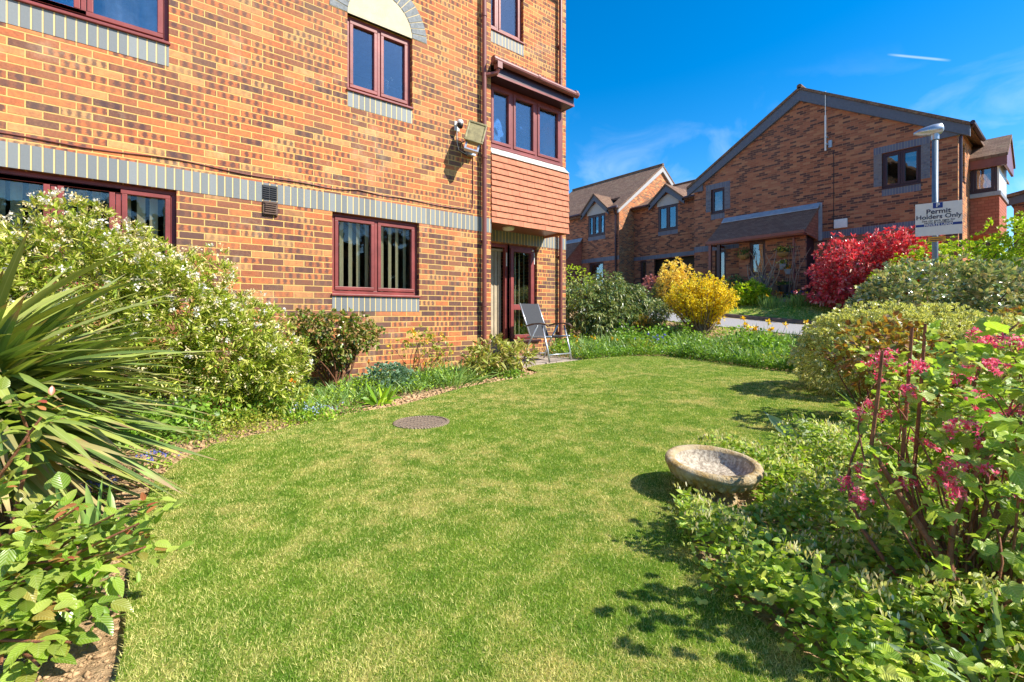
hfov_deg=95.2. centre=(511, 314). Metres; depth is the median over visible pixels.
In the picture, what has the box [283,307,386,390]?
shrub
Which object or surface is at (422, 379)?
day lily
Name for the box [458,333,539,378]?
bay shrub
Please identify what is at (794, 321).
kerb
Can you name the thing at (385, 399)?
lily
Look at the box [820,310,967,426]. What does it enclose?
bush
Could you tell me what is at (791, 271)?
climbing stems
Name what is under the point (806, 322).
daffodil clump
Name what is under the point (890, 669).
geranium
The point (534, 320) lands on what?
garden chair
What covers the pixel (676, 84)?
sky
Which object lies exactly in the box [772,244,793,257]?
wall basket
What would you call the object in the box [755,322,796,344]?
daffodil clump
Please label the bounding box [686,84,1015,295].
gable house
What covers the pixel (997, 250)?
spiraea hedge
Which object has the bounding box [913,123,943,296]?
street lamp
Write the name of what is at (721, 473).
bird bath
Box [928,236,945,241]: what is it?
notice plate
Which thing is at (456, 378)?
day lily
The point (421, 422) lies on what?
manhole cover
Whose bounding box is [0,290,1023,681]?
ground
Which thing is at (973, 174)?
window
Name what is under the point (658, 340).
bluebell
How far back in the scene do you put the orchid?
6.55 m
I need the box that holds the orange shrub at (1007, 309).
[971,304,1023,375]
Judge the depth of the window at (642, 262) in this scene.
26.16 m
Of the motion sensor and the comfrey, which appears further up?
the motion sensor
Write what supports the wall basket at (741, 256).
attached to the gable house at (778, 175)
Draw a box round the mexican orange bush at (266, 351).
[0,187,316,429]
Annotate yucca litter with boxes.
[0,448,173,540]
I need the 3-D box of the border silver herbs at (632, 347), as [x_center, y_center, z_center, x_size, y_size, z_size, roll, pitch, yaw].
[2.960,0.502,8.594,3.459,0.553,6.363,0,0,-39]
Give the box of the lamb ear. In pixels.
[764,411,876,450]
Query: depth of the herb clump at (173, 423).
3.38 m
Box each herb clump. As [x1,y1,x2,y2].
[2,572,140,681]
[113,406,254,458]
[122,407,314,455]
[331,401,366,414]
[497,368,529,378]
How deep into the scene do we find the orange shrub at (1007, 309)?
5.37 m
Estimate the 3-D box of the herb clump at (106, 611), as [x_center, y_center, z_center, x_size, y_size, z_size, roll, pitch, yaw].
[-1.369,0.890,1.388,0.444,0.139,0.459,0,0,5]
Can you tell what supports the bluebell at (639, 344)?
on the ground at (100, 670)
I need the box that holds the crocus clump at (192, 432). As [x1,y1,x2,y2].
[159,412,229,444]
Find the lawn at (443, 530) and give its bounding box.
[115,356,923,681]
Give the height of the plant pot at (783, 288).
0.616 m
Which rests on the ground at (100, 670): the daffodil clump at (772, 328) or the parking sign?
the daffodil clump at (772, 328)
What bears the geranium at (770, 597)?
on the ground at (100, 670)
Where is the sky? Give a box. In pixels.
[566,0,1023,265]
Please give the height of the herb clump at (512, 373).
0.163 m
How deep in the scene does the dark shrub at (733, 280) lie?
17.89 m
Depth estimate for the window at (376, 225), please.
6.30 m
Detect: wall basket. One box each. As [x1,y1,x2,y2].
[733,246,753,259]
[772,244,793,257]
[773,259,789,269]
[782,264,792,273]
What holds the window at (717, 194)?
in the gable house at (778, 175)
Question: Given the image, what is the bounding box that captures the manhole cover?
[393,415,449,428]
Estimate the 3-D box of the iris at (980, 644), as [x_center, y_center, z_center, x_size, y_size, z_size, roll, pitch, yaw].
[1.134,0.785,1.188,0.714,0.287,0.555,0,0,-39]
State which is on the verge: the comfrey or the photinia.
the photinia
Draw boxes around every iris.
[35,481,154,552]
[850,583,1023,681]
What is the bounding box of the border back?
[646,320,779,340]
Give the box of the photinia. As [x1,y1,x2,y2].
[793,225,947,308]
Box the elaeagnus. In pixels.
[833,252,1023,349]
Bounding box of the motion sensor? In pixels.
[454,119,465,153]
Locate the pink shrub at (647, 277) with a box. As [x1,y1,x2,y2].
[641,273,658,298]
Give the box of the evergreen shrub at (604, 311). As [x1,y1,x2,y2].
[566,269,672,339]
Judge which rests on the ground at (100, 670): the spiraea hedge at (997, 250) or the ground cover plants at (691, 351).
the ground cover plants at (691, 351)
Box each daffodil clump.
[697,335,756,348]
[709,318,755,340]
[726,316,778,337]
[745,325,782,343]
[748,327,799,338]
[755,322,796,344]
[757,327,811,341]
[778,319,809,343]
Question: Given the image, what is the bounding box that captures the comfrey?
[667,395,1023,681]
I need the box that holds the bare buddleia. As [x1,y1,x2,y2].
[736,250,782,291]
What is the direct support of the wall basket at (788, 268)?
attached to the gable house at (778, 175)
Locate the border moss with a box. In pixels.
[572,346,793,370]
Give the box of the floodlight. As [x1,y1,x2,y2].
[459,119,486,156]
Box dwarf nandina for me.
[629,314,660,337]
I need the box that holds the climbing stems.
[784,243,809,297]
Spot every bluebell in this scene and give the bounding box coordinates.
[625,336,654,353]
[648,333,674,352]
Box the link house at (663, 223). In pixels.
[630,179,694,290]
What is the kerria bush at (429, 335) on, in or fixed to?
on the ground at (100, 670)
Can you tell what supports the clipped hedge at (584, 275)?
on the ground at (100, 670)
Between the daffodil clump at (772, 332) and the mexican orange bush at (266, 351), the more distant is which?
the daffodil clump at (772, 332)
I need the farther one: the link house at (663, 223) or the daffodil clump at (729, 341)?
the link house at (663, 223)
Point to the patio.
(542, 360)
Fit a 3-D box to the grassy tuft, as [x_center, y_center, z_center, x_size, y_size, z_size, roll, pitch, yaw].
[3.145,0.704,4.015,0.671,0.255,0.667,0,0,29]
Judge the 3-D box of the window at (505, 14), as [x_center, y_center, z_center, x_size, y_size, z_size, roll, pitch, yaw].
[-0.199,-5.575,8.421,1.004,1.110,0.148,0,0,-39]
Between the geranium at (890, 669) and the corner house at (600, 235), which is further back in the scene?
the corner house at (600, 235)
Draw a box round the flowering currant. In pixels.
[825,308,1023,650]
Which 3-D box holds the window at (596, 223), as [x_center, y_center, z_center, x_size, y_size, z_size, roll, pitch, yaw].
[4.911,-5.175,27.018,0.108,1.250,1.314,0,0,-39]
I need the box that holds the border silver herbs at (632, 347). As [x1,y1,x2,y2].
[541,331,829,376]
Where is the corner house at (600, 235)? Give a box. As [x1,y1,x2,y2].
[566,163,674,289]
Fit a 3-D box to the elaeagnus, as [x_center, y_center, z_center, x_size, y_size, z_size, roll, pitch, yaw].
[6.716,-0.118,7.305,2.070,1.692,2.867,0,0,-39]
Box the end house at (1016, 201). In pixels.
[1007,190,1023,258]
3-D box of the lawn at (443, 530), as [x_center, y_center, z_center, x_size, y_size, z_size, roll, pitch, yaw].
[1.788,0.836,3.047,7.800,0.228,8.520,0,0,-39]
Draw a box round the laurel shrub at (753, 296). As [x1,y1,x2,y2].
[733,278,772,305]
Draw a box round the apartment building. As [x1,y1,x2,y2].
[0,0,579,405]
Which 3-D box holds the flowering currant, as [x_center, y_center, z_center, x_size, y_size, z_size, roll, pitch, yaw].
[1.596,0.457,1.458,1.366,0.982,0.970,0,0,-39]
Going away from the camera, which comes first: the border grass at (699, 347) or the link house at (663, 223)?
the border grass at (699, 347)
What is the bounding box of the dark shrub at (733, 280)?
[724,274,747,290]
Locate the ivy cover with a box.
[61,384,293,446]
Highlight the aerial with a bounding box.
[824,91,831,150]
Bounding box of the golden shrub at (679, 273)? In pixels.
[654,256,695,308]
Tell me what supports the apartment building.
on the ground at (100, 670)
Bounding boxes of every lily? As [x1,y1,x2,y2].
[356,359,401,405]
[368,362,459,387]
[409,354,501,392]
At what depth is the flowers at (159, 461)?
2.78 m
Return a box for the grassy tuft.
[833,388,925,409]
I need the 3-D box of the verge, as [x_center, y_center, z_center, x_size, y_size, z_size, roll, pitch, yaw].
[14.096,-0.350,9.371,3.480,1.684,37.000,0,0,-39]
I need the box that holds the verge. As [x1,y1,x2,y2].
[569,290,922,320]
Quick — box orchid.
[384,77,392,95]
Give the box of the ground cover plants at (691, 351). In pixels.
[554,330,854,368]
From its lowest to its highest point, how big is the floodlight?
0.531 m
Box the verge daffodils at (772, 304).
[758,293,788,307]
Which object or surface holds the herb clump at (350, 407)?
on the ground at (100, 670)
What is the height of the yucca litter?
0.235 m
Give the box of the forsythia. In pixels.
[662,271,740,334]
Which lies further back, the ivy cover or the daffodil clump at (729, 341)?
the daffodil clump at (729, 341)
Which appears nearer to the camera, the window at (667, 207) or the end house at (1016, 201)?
the end house at (1016, 201)
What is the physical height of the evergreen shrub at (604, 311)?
1.827 m
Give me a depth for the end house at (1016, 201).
17.33 m
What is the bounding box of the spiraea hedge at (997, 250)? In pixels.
[855,211,1023,312]
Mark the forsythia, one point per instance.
(704, 306)
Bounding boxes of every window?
[0,168,175,290]
[14,0,170,45]
[331,213,420,297]
[346,16,413,109]
[491,0,524,44]
[491,83,562,166]
[588,213,604,236]
[590,262,603,284]
[641,260,645,289]
[658,203,677,231]
[710,188,723,214]
[716,250,725,279]
[749,241,765,275]
[881,146,921,189]
[970,166,996,194]
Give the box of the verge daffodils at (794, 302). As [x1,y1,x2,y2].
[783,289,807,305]
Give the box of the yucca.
[0,230,222,547]
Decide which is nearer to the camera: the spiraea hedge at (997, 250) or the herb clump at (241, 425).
the herb clump at (241, 425)
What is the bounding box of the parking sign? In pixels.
[915,200,962,236]
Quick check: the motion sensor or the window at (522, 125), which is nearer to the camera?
the motion sensor
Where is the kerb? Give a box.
[650,309,814,324]
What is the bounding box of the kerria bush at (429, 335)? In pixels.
[386,324,453,375]
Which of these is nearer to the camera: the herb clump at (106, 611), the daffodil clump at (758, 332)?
the herb clump at (106, 611)
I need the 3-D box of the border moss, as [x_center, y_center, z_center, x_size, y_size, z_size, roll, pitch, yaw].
[2.766,0.668,7.631,3.481,0.235,1.346,0,0,39]
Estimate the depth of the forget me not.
3.98 m
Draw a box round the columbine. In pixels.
[357,361,417,392]
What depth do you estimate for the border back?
10.17 m
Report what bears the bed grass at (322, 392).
on the ground at (100, 670)
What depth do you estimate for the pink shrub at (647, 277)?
17.84 m
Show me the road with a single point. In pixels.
(734, 322)
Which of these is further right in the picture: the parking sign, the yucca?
the parking sign
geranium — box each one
[694,540,843,635]
[748,577,1004,681]
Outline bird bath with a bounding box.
[665,444,763,505]
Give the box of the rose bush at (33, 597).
[0,376,193,681]
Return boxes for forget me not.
[277,402,348,427]
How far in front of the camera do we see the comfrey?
1.53 m
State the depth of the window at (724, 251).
19.64 m
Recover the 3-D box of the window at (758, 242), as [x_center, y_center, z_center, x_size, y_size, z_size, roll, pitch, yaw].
[9.310,-2.135,17.697,0.118,1.290,0.604,0,0,-39]
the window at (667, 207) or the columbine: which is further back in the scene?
the window at (667, 207)
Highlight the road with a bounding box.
[575,307,843,338]
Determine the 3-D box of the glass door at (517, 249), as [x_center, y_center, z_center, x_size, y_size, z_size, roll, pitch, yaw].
[0.170,-0.388,8.785,0.750,1.785,0.300,0,0,-39]
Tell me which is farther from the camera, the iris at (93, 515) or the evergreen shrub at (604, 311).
the evergreen shrub at (604, 311)
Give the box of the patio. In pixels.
[500,356,583,369]
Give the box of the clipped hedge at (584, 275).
[566,264,592,309]
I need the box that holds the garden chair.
[519,303,571,362]
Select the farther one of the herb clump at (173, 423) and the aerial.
the aerial
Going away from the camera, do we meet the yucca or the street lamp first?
the yucca
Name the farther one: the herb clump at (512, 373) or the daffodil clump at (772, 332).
the daffodil clump at (772, 332)
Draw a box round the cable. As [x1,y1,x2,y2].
[0,132,472,209]
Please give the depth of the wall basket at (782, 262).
16.79 m
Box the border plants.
[543,325,828,375]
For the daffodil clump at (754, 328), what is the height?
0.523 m
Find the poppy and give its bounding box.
[272,378,317,418]
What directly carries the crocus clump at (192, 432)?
on the ground at (100, 670)
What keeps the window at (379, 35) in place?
in the apartment building
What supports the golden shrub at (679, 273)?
on the ground at (100, 670)
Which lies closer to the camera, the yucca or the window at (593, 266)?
the yucca
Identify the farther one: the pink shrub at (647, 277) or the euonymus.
the pink shrub at (647, 277)
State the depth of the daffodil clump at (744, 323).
8.97 m
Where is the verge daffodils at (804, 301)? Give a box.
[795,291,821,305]
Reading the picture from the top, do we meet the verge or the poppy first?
the verge
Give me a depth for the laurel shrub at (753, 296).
15.88 m
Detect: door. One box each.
[491,243,507,356]
[502,245,540,341]
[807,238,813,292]
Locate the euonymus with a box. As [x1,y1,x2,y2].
[786,299,1023,405]

